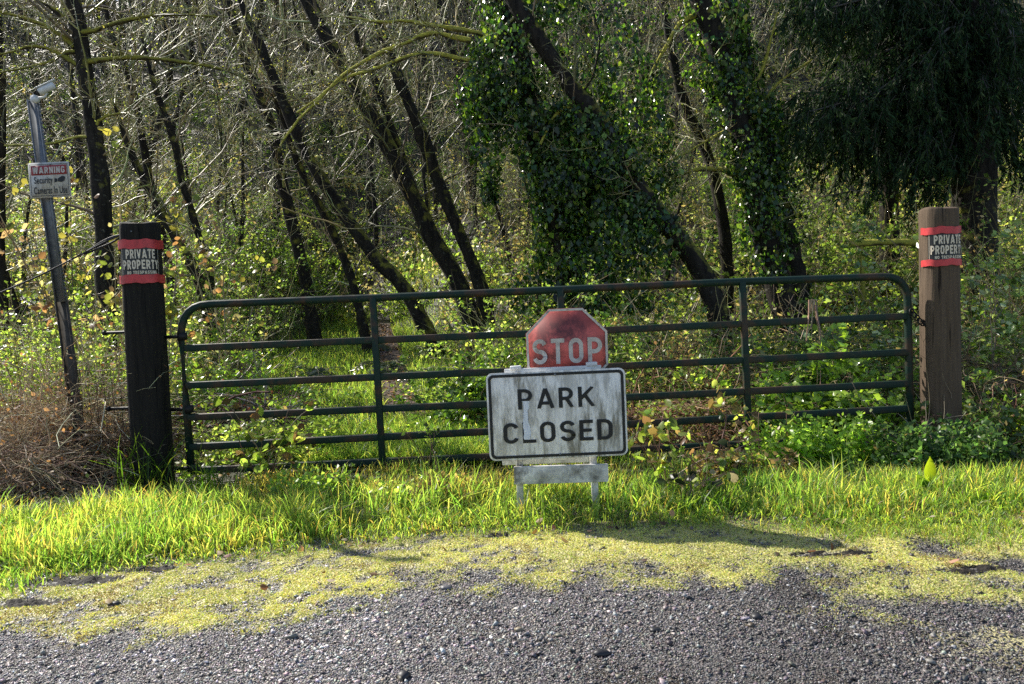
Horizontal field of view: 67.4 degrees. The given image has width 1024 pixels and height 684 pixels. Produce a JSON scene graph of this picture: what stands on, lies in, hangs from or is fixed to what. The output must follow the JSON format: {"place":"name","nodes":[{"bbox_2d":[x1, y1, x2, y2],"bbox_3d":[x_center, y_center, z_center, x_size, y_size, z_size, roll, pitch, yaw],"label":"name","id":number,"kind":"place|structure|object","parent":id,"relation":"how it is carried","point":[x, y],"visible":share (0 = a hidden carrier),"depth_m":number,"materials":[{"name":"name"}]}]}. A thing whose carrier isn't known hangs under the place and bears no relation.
{"place":"outdoors","nodes":[
{"label":"outdoors","id":0,"kind":"place"},
{"bbox_2d":[370,321,432,419],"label":"path","id":1,"kind":"structure","parent":0,"point":[391,357],"depth_m":10.94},
{"bbox_2d":[0,0,1023,683],"bbox_3d":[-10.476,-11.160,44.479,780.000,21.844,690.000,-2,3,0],"label":"ground","id":2,"kind":"structure","parent":0,"point":[394,234],"depth_m":3.75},
{"bbox_2d":[5,111,57,286],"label":"young tree","id":3,"kind":"object","parent":2,"relation":"on","point":[27,218],"visible":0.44,"depth_m":14.74,"materials":[{"name":"green plant"}]},
{"bbox_2d":[5,93,62,349],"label":"young tree","id":4,"kind":"object","parent":2,"relation":"on","point":[15,303],"visible":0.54,"depth_m":12.72,"materials":[{"name":"green plant"}]},
{"bbox_2d":[0,4,82,371],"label":"alder tree","id":5,"kind":"object","parent":2,"relation":"on","point":[3,270],"visible":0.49,"depth_m":10.85,"materials":[{"name":"brown plant"}]},
{"bbox_2d":[3,0,80,197],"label":"hillside tree","id":6,"kind":"object","parent":2,"relation":"on","point":[41,101],"visible":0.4,"depth_m":20.31,"materials":[{"name":"brown plant"}]},
{"bbox_2d":[26,99,91,478],"bbox_3d":[-3.683,-0.263,6.302,0.318,3.421,0.065,-2,3,0],"label":"sign pole","id":7,"kind":"object","parent":2,"relation":"on","point":[52,239],"visible":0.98,"depth_m":6.28,"materials":[{"name":"metal"}]},
{"bbox_2d":[28,161,71,198],"bbox_3d":[-3.725,-1.305,6.183,0.333,0.284,0.011,-2,3,0],"label":"warning sign","id":8,"kind":"object","parent":7,"relation":"attached to","point":[49,179],"visible":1,"depth_m":6.18,"materials":[{"name":"metal"}]},
{"bbox_2d":[0,122,127,378],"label":"maple sapling","id":9,"kind":"object","parent":2,"relation":"on","point":[109,295],"visible":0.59,"depth_m":8.03,"materials":[{"name":"yellow plant"}]},
{"bbox_2d":[0,312,128,477],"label":"dry weeds","id":10,"kind":"object","parent":2,"relation":"on","point":[58,408],"visible":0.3,"depth_m":6.39,"materials":[{"name":"plant"}]},
{"bbox_2d":[12,575,123,587],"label":"mud","id":11,"kind":"structure","parent":2,"relation":"on","point":[90,580],"depth_m":3.83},
{"bbox_2d":[18,119,120,307],"bbox_3d":[-8.108,-2.363,14.177,1.880,4.172,1.695,-2,-8,-12],"label":"young tree","id":12,"kind":"object","parent":2,"relation":"on","point":[66,224],"visible":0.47,"depth_m":14.01,"materials":[{"name":"green plant"}]},
{"bbox_2d":[0,0,157,216],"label":"hillside tree","id":13,"kind":"object","parent":2,"relation":"on","point":[78,123],"visible":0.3,"depth_m":18.40,"materials":[{"name":"brown plant"}]},
{"bbox_2d":[0,271,172,419],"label":"leafy shrub","id":14,"kind":"object","parent":2,"relation":"on","point":[52,345],"visible":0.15,"depth_m":7.85,"materials":[{"name":"green plant"}]},
{"bbox_2d":[22,0,152,212],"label":"hillside tree","id":15,"kind":"object","parent":2,"relation":"on","point":[78,174],"visible":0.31,"depth_m":19.42,"materials":[{"name":"brown plant"}]},
{"bbox_2d":[0,352,179,508],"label":"dead bramble","id":16,"kind":"object","parent":2,"relation":"on","point":[33,476],"visible":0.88,"depth_m":5.82,"materials":[{"name":"plant"}]},
{"bbox_2d":[0,166,190,370],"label":"maple sapling","id":17,"kind":"object","parent":2,"relation":"on","point":[62,242],"visible":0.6,"depth_m":8.02,"materials":[{"name":"yellow plant"}]},
{"bbox_2d":[0,310,204,476],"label":"bramble bush","id":18,"kind":"object","parent":2,"relation":"on","point":[171,387],"visible":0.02,"depth_m":7.24,"materials":[{"name":"green plant"}]},
{"bbox_2d":[0,283,211,430],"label":"leafy shrub","id":19,"kind":"object","parent":2,"relation":"on","point":[98,365],"visible":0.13,"depth_m":7.58,"materials":[{"name":"green plant"}]},
{"bbox_2d":[0,317,243,498],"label":"dead bramble","id":20,"kind":"object","parent":2,"relation":"on","point":[55,426],"visible":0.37,"depth_m":6.32,"materials":[{"name":"plant"}]},
{"bbox_2d":[50,346,193,479],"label":"dry weeds","id":21,"kind":"object","parent":2,"relation":"on","point":[116,440],"visible":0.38,"depth_m":6.24,"materials":[{"name":"plant"}]},
{"bbox_2d":[42,194,218,386],"bbox_3d":[-3.785,-0.304,8.101,1.354,2.707,2.083,-3,3,-13],"label":"maple sapling","id":22,"kind":"object","parent":2,"relation":"on","point":[170,308],"visible":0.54,"depth_m":8.39,"materials":[{"name":"green plant"}]},
{"bbox_2d":[49,65,212,286],"bbox_3d":[-7.205,-3.323,14.647,2.940,5.015,1.786,-4,3,-24],"label":"young tree","id":23,"kind":"object","parent":2,"relation":"on","point":[140,184],"visible":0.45,"depth_m":14.72,"materials":[{"name":"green plant"}]},
{"bbox_2d":[14,0,248,329],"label":"alder tree","id":24,"kind":"object","parent":2,"relation":"on","point":[143,146],"visible":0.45,"depth_m":11.78,"materials":[{"name":"brown plant"}]},
{"bbox_2d":[102,222,175,486],"bbox_3d":[-2.953,0.301,6.037,0.487,2.470,0.293,-2,3,0],"label":"gate post","id":25,"kind":"object","parent":2,"relation":"on","point":[144,332],"visible":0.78,"depth_m":5.92,"materials":[{"name":"brown wood"}]},
{"bbox_2d":[118,238,165,283],"bbox_3d":[-2.888,-0.621,5.990,0.304,0.343,0.301,-2,3,0],"label":"private property sign","id":26,"kind":"object","parent":25,"relation":"attached to","point":[140,262],"visible":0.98,"depth_m":5.85,"materials":[{"name":"red plastic"}]},
{"bbox_2d":[164,273,925,473],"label":"field gate","id":27,"kind":"structure","parent":25,"relation":"attached to","point":[746,391],"depth_m":6.11,"materials":[{"name":"metal"}]},
{"bbox_2d":[26,12,258,368],"bbox_3d":[-5.210,-1.765,10.935,2.985,5.424,1.855,-2,3,9],"label":"alder tree","id":28,"kind":"object","parent":2,"relation":"on","point":[138,168],"visible":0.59,"depth_m":11.04,"materials":[{"name":"brown plant"}]},
{"bbox_2d":[0,0,290,370],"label":"alder tree","id":29,"kind":"object","parent":2,"relation":"on","point":[93,136],"visible":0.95,"depth_m":9.82,"materials":[{"name":"brown plant"}]},
{"bbox_2d":[0,310,290,493],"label":"dead bramble","id":30,"kind":"object","parent":2,"relation":"on","point":[46,408],"visible":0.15,"depth_m":6.53,"materials":[{"name":"plant"}]},
{"bbox_2d":[85,429,210,494],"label":"grass tuft","id":31,"kind":"object","parent":2,"relation":"on","point":[139,477],"visible":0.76,"depth_m":5.83,"materials":[{"name":"plant"}]},
{"bbox_2d":[41,0,262,352],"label":"alder tree","id":32,"kind":"object","parent":2,"relation":"on","point":[193,213],"visible":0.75,"depth_m":11.33,"materials":[{"name":"brown plant"}]},
{"bbox_2d":[100,0,259,208],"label":"hillside tree","id":33,"kind":"object","parent":2,"relation":"on","point":[165,97],"visible":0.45,"depth_m":19.05,"materials":[{"name":"brown plant"}]},
{"bbox_2d":[89,197,304,379],"bbox_3d":[-4.585,-0.740,11.530,3.104,2.764,2.738,-2,3,0],"label":"leafy shrub","id":34,"kind":"object","parent":2,"relation":"on","point":[194,290],"visible":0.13,"depth_m":11.21,"materials":[{"name":"green plant"}]},
{"bbox_2d":[133,0,265,154],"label":"hillside tree","id":35,"kind":"object","parent":2,"relation":"on","point":[181,95],"visible":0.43,"depth_m":24.19,"materials":[{"name":"brown plant"}]},
{"bbox_2d":[174,76,248,253],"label":"young tree","id":36,"kind":"object","parent":2,"relation":"on","point":[215,129],"visible":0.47,"depth_m":16.56,"materials":[{"name":"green plant"}]},
{"bbox_2d":[156,184,277,390],"bbox_3d":[-3.226,-0.404,8.733,1.112,2.702,1.167,-2,3,0],"label":"maple sapling","id":37,"kind":"object","parent":2,"relation":"on","point":[214,295],"visible":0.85,"depth_m":8.92,"materials":[{"name":"green plant"}]},
{"bbox_2d":[168,451,273,504],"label":"grass tuft","id":38,"kind":"object","parent":2,"relation":"on","point":[208,479],"visible":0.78,"depth_m":5.53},
{"bbox_2d":[171,81,275,261],"bbox_3d":[-5.736,-3.327,15.790,2.035,3.987,1.972,-2,6,2],"label":"young tree","id":39,"kind":"object","parent":2,"relation":"on","point":[221,142],"visible":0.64,"depth_m":15.75,"materials":[{"name":"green plant"}]},
{"bbox_2d":[171,107,280,277],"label":"young tree","id":40,"kind":"object","parent":2,"relation":"on","point":[225,160],"visible":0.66,"depth_m":15.30,"materials":[{"name":"green plant"}]},
{"bbox_2d":[123,191,337,348],"bbox_3d":[-4.807,-1.327,13.985,2.960,3.014,2.965,-1,3,31],"label":"leafy shrub","id":41,"kind":"object","parent":2,"relation":"on","point":[274,318],"visible":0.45,"depth_m":13.92,"materials":[{"name":"green plant"}]},
{"bbox_2d":[111,326,364,455],"bbox_3d":[-3.227,0.372,8.500,2.532,1.335,2.769,-1,3,23],"label":"bramble bush","id":42,"kind":"object","parent":2,"relation":"on","point":[235,391],"visible":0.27,"depth_m":8.44,"materials":[{"name":"green plant"}]},
{"bbox_2d":[204,47,301,272],"bbox_3d":[-5.465,-3.718,16.226,2.297,5.098,2.072,-2,-3,21],"label":"young tree","id":43,"kind":"object","parent":2,"relation":"on","point":[240,243],"visible":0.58,"depth_m":15.99,"materials":[{"name":"brown plant"}]},
{"bbox_2d":[169,337,348,470],"bbox_3d":[-2.661,0.495,7.435,2.263,1.128,2.097,0,4,43],"label":"dead bramble","id":44,"kind":"object","parent":2,"relation":"on","point":[255,404],"visible":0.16,"depth_m":7.30,"materials":[{"name":"plant"}]},
{"bbox_2d":[138,0,380,348],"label":"alder tree","id":45,"kind":"object","parent":2,"relation":"on","point":[312,325],"visible":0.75,"depth_m":13.79,"materials":[{"name":"brown plant"}]},
{"bbox_2d":[209,392,313,477],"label":"bramble shoot","id":46,"kind":"object","parent":2,"relation":"on","point":[284,442],"visible":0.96,"depth_m":5.78,"materials":[{"name":"green plant"}]},
{"bbox_2d":[199,0,363,240],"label":"hillside tree","id":47,"kind":"object","parent":2,"relation":"on","point":[283,6],"visible":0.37,"depth_m":18.77,"materials":[{"name":"brown plant"}]},
{"bbox_2d":[225,197,344,324],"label":"salmonberry bush","id":48,"kind":"object","parent":2,"relation":"on","point":[274,248],"visible":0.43,"depth_m":16.59,"materials":[{"name":"green plant"}]},
{"bbox_2d":[173,383,400,480],"bbox_3d":[-2.067,0.713,6.798,2.530,0.722,1.547,-2,3,0],"label":"bramble bush","id":49,"kind":"object","parent":2,"relation":"on","point":[229,456],"visible":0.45,"depth_m":6.60,"materials":[{"name":"green plant"}]},
{"bbox_2d":[202,0,378,354],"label":"alder tree","id":50,"kind":"object","parent":2,"relation":"on","point":[362,322],"visible":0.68,"depth_m":12.84,"materials":[{"name":"brown plant"}]},
{"bbox_2d":[139,0,447,359],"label":"alder tree","id":51,"kind":"object","parent":2,"relation":"on","point":[386,269],"visible":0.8,"depth_m":12.37,"materials":[{"name":"brown plant"}]},
{"bbox_2d":[262,460,375,503],"bbox_3d":[-1.308,0.966,5.244,0.855,0.296,0.503,-2,3,11],"label":"weed patch","id":52,"kind":"object","parent":2,"relation":"on","point":[305,477],"visible":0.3,"depth_m":5.20,"materials":[{"name":"plant"}]},
{"bbox_2d":[280,0,387,176],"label":"hillside tree","id":53,"kind":"object","parent":2,"relation":"on","point":[343,27],"visible":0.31,"depth_m":23.14,"materials":[{"name":"brown plant"}]},
{"bbox_2d":[211,0,516,353],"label":"maple tree","id":54,"kind":"object","parent":2,"relation":"on","point":[436,245],"visible":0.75,"depth_m":11.97,"materials":[{"name":"brown plant"}]},
{"bbox_2d":[285,0,447,271],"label":"hillside tree","id":55,"kind":"object","parent":2,"relation":"on","point":[374,205],"visible":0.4,"depth_m":18.90,"materials":[{"name":"brown plant"}]},
{"bbox_2d":[304,0,455,229],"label":"hillside tree","id":56,"kind":"object","parent":2,"relation":"on","point":[368,188],"visible":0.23,"depth_m":21.23,"materials":[{"name":"brown plant"}]},
{"bbox_2d":[276,0,486,350],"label":"maple tree","id":57,"kind":"object","parent":2,"relation":"on","point":[384,104],"visible":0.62,"depth_m":12.10,"materials":[{"name":"brown plant"}]},
{"bbox_2d":[354,0,468,221],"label":"alder tree","id":58,"kind":"object","parent":2,"relation":"on","point":[426,85],"visible":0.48,"depth_m":19.63,"materials":[{"name":"brown plant"}]},
{"bbox_2d":[352,0,483,255],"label":"hillside tree","id":59,"kind":"object","parent":2,"relation":"on","point":[423,170],"visible":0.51,"depth_m":17.94,"materials":[{"name":"brown plant"}]},
{"bbox_2d":[321,0,523,348],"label":"maple tree","id":60,"kind":"object","parent":2,"relation":"on","point":[448,205],"visible":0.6,"depth_m":11.79,"materials":[{"name":"brown plant"}]},
{"bbox_2d":[222,0,636,317],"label":"ivy tree","id":61,"kind":"object","parent":2,"relation":"on","point":[489,88],"visible":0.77,"depth_m":10.11,"materials":[{"name":"green plant"}]},
{"bbox_2d":[365,463,495,509],"bbox_3d":[-0.518,0.939,5.001,0.865,0.309,0.464,-3,3,-9],"label":"weed patch","id":62,"kind":"object","parent":2,"relation":"on","point":[398,486],"visible":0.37,"depth_m":4.98,"materials":[{"name":"plant"}]},
{"bbox_2d":[383,0,488,212],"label":"alder tree","id":63,"kind":"object","parent":2,"relation":"on","point":[454,52],"visible":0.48,"depth_m":18.65,"materials":[{"name":"brown plant"}]},
{"bbox_2d":[385,337,526,432],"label":"bramble bush","id":64,"kind":"object","parent":2,"relation":"on","point":[476,391],"visible":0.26,"depth_m":7.86,"materials":[{"name":"green plant"}]},
{"bbox_2d":[0,0,1022,115],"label":"distant woodland","id":65,"kind":"object","parent":2,"relation":"on","point":[142,6],"visible":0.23,"depth_m":28.46,"materials":[{"name":"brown plant"}]},
{"bbox_2d":[0,229,1023,589],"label":"grass","id":66,"kind":"structure","parent":2,"relation":"on","point":[210,521],"depth_m":4.64,"materials":[{"name":"plant"}]},
{"bbox_2d":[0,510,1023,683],"bbox_3d":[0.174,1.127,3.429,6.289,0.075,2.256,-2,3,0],"label":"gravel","id":67,"kind":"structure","parent":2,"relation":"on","point":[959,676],"depth_m":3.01,"materials":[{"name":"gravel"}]},
{"bbox_2d":[0,31,1023,414],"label":"undergrowth","id":68,"kind":"object","parent":2,"relation":"on","point":[400,265],"visible":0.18,"depth_m":16.00,"materials":[{"name":"green plant"}]},
{"bbox_2d":[0,508,1023,651],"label":"moss","id":69,"kind":"object","parent":2,"relation":"on","point":[403,551],"visible":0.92,"depth_m":3.71,"materials":[{"name":"plant"}]},
{"bbox_2d":[11,322,1023,602],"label":"leaf litter","id":70,"kind":"object","parent":2,"relation":"on","point":[383,358],"visible":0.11,"depth_m":4.65,"materials":[{"name":"plant"}]},
{"bbox_2d":[343,246,708,418],"bbox_3d":[-0.149,-0.151,9.078,3.658,2.019,3.437,-4,3,-26],"label":"leafy shrub","id":71,"kind":"object","parent":2,"relation":"on","point":[524,355],"visible":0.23,"depth_m":9.05,"materials":[{"name":"green plant"}]},
{"bbox_2d":[468,483,602,536],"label":"grass tuft","id":72,"kind":"object","parent":2,"relation":"on","point":[594,506],"visible":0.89,"depth_m":4.48,"materials":[{"name":"plant"}]},
{"bbox_2d":[502,361,608,510],"bbox_3d":[0.255,0.607,4.992,0.646,0.982,0.670,-2,3,0],"label":"barricade","id":73,"kind":"object","parent":2,"relation":"on","point":[592,471],"visible":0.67,"depth_m":4.67,"materials":[{"name":"white wood"}]},
{"bbox_2d":[486,368,627,460],"bbox_3d":[0.273,0.439,4.642,0.841,0.536,0.009,-2,3,0],"label":"park closed sign","id":74,"kind":"object","parent":73,"relation":"attached to","point":[557,414],"visible":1,"depth_m":4.64,"materials":[{"name":"white metal"}]},
{"bbox_2d":[526,308,607,367],"bbox_3d":[0.340,0.068,4.741,0.502,0.552,0.038,-2,3,0],"label":"stop sign","id":75,"kind":"object","parent":73,"relation":"attached to","point":[567,337],"visible":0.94,"depth_m":4.72,"materials":[{"name":"metal"}]},
{"bbox_2d":[458,0,736,367],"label":"ivy tree","id":76,"kind":"object","parent":2,"relation":"on","point":[615,170],"visible":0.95,"depth_m":9.65,"materials":[{"name":"green plant"}]},
{"bbox_2d":[569,0,680,152],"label":"hillside tree","id":77,"kind":"object","parent":2,"relation":"on","point":[638,67],"visible":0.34,"depth_m":21.12,"materials":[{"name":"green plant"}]},
{"bbox_2d":[581,0,698,153],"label":"hillside tree","id":78,"kind":"object","parent":2,"relation":"on","point":[639,32],"visible":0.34,"depth_m":20.19,"materials":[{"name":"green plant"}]},
{"bbox_2d":[491,257,802,432],"bbox_3d":[1.385,-0.044,8.669,3.900,1.735,3.390,-2,3,0],"label":"bramble bush","id":79,"kind":"object","parent":2,"relation":"on","point":[607,323],"visible":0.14,"depth_m":8.49,"materials":[{"name":"green plant"}]},
{"bbox_2d":[580,0,735,320],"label":"maple tree","id":80,"kind":"object","parent":2,"relation":"on","point":[721,220],"visible":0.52,"depth_m":11.30,"materials":[{"name":"brown plant"}]},
{"bbox_2d":[627,400,738,486],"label":"bramble shoot","id":81,"kind":"object","parent":2,"relation":"on","point":[661,464],"visible":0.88,"depth_m":4.99,"materials":[{"name":"green plant"}]},
{"bbox_2d":[650,76,742,280],"bbox_3d":[3.125,-2.815,13.527,1.995,3.908,1.690,0,3,35],"label":"young tree","id":82,"kind":"object","parent":2,"relation":"on","point":[678,212],"visible":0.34,"depth_m":13.52,"materials":[{"name":"green plant"}]},
{"bbox_2d":[657,452,738,499],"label":"bramble shoot","id":83,"kind":"object","parent":2,"relation":"on","point":[732,476],"visible":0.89,"depth_m":4.72,"materials":[{"name":"green plant"}]},
{"bbox_2d":[643,380,761,473],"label":"bramble shoot","id":84,"kind":"object","parent":2,"relation":"on","point":[719,402],"visible":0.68,"depth_m":5.38,"materials":[{"name":"green plant"}]},
{"bbox_2d":[626,334,781,453],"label":"dead bramble","id":85,"kind":"object","parent":2,"relation":"on","point":[699,408],"visible":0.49,"depth_m":6.83,"materials":[{"name":"plant"}]},
{"bbox_2d":[600,270,844,437],"bbox_3d":[1.978,0.064,7.995,3.060,1.524,2.955,0,3,34],"label":"bramble bush","id":86,"kind":"object","parent":2,"relation":"on","point":[737,377],"visible":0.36,"depth_m":7.85,"materials":[{"name":"green plant"}]},
{"bbox_2d":[603,0,871,351],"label":"ivy tree","id":87,"kind":"object","parent":2,"relation":"on","point":[748,168],"visible":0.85,"depth_m":10.06,"materials":[{"name":"green plant"}]},
{"bbox_2d":[656,0,825,341],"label":"ivy tree","id":88,"kind":"object","parent":2,"relation":"on","point":[796,263],"visible":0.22,"depth_m":10.40,"materials":[{"name":"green plant"}]},
{"bbox_2d":[685,435,811,480],"bbox_3d":[1.665,0.826,5.398,0.833,0.326,0.592,-1,3,21],"label":"weed patch","id":89,"kind":"object","parent":2,"relation":"on","point":[758,459],"visible":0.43,"depth_m":5.30,"materials":[{"name":"plant"}]},
{"bbox_2d":[740,408,907,470],"bbox_3d":[2.361,0.717,5.673,1.281,0.448,0.610,-2,3,0],"label":"weed patch","id":90,"kind":"object","parent":2,"relation":"on","point":[821,443],"visible":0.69,"depth_m":5.58,"materials":[{"name":"plant"}]},
{"bbox_2d":[663,323,997,440],"bbox_3d":[2.924,0.299,7.197,3.064,1.144,2.105,-2,3,0],"label":"nettle patch","id":91,"kind":"object","parent":2,"relation":"on","point":[801,401],"visible":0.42,"depth_m":6.95,"materials":[{"name":"plant"}]},
{"bbox_2d":[764,450,911,500],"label":"grass tuft","id":92,"kind":"object","parent":2,"relation":"on","point":[857,475],"visible":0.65,"depth_m":4.81,"materials":[{"name":"plant"}]},
{"bbox_2d":[657,251,1023,430],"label":"bramble bush","id":93,"kind":"object","parent":2,"relation":"on","point":[766,345],"visible":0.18,"depth_m":8.06,"materials":[{"name":"green plant"}]},
{"bbox_2d":[759,0,922,307],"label":"cedar tree","id":94,"kind":"object","parent":2,"relation":"on","point":[884,213],"visible":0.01,"depth_m":12.03,"materials":[{"name":"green plant"}]},
{"bbox_2d":[692,145,1023,325],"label":"leafy shrub","id":95,"kind":"object","parent":2,"relation":"on","point":[844,250],"visible":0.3,"depth_m":11.46,"materials":[{"name":"green plant"}]},
{"bbox_2d":[704,156,1023,330],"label":"leafy shrub","id":96,"kind":"object","parent":2,"relation":"on","point":[897,271],"visible":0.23,"depth_m":10.82,"materials":[{"name":"green plant"}]},
{"bbox_2d":[739,189,1023,412],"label":"bramble bush","id":97,"kind":"object","parent":2,"relation":"on","point":[1010,327],"visible":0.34,"depth_m":7.63,"materials":[{"name":"green plant"}]},
{"bbox_2d":[849,239,918,348],"bbox_3d":[4.959,-0.421,10.100,0.938,1.874,0.096,-2,3,12],"label":"fence","id":98,"kind":"object","parent":2,"relation":"on","point":[877,242],"visible":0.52,"depth_m":10.07,"materials":[{"name":"brown wood"}]},
{"bbox_2d":[748,0,1023,331],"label":"cedar tree","id":99,"kind":"object","parent":2,"relation":"on","point":[938,109],"visible":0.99,"depth_m":10.24,"materials":[{"name":"green plant"}]},
{"bbox_2d":[822,263,1023,448],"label":"dead bramble","id":100,"kind":"object","parent":2,"relation":"on","point":[1001,380],"visible":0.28,"depth_m":6.93,"materials":[{"name":"plant"}]},
{"bbox_2d":[918,207,962,450],"bbox_3d":[3.469,0.105,6.221,0.284,2.385,0.285,-2,3,0],"label":"gate post","id":101,"kind":"object","parent":2,"relation":"on","point":[940,315],"visible":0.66,"depth_m":6.10,"materials":[{"name":"brown wood"}]},
{"bbox_2d":[921,225,961,266],"bbox_3d":[3.434,-0.763,6.177,0.293,0.318,0.293,-2,3,0],"label":"private property sign","id":102,"kind":"object","parent":101,"relation":"attached to","point":[944,249],"visible":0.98,"depth_m":6.04,"materials":[{"name":"red plastic"}]},
{"bbox_2d":[857,409,1023,474],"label":"weed patch","id":103,"kind":"object","parent":2,"relation":"on","point":[913,448],"visible":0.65,"depth_m":5.26,"materials":[{"name":"plant"}]},
{"bbox_2d":[871,172,1023,347],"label":"leafy shrub","id":104,"kind":"object","parent":2,"relation":"on","point":[1005,240],"visible":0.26,"depth_m":10.01,"materials":[{"name":"green plant"}]},
{"bbox_2d":[914,369,1023,467],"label":"bramble bush","id":105,"kind":"object","parent":2,"relation":"on","point":[1015,419],"visible":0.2,"depth_m":6.16,"materials":[{"name":"green plant"}]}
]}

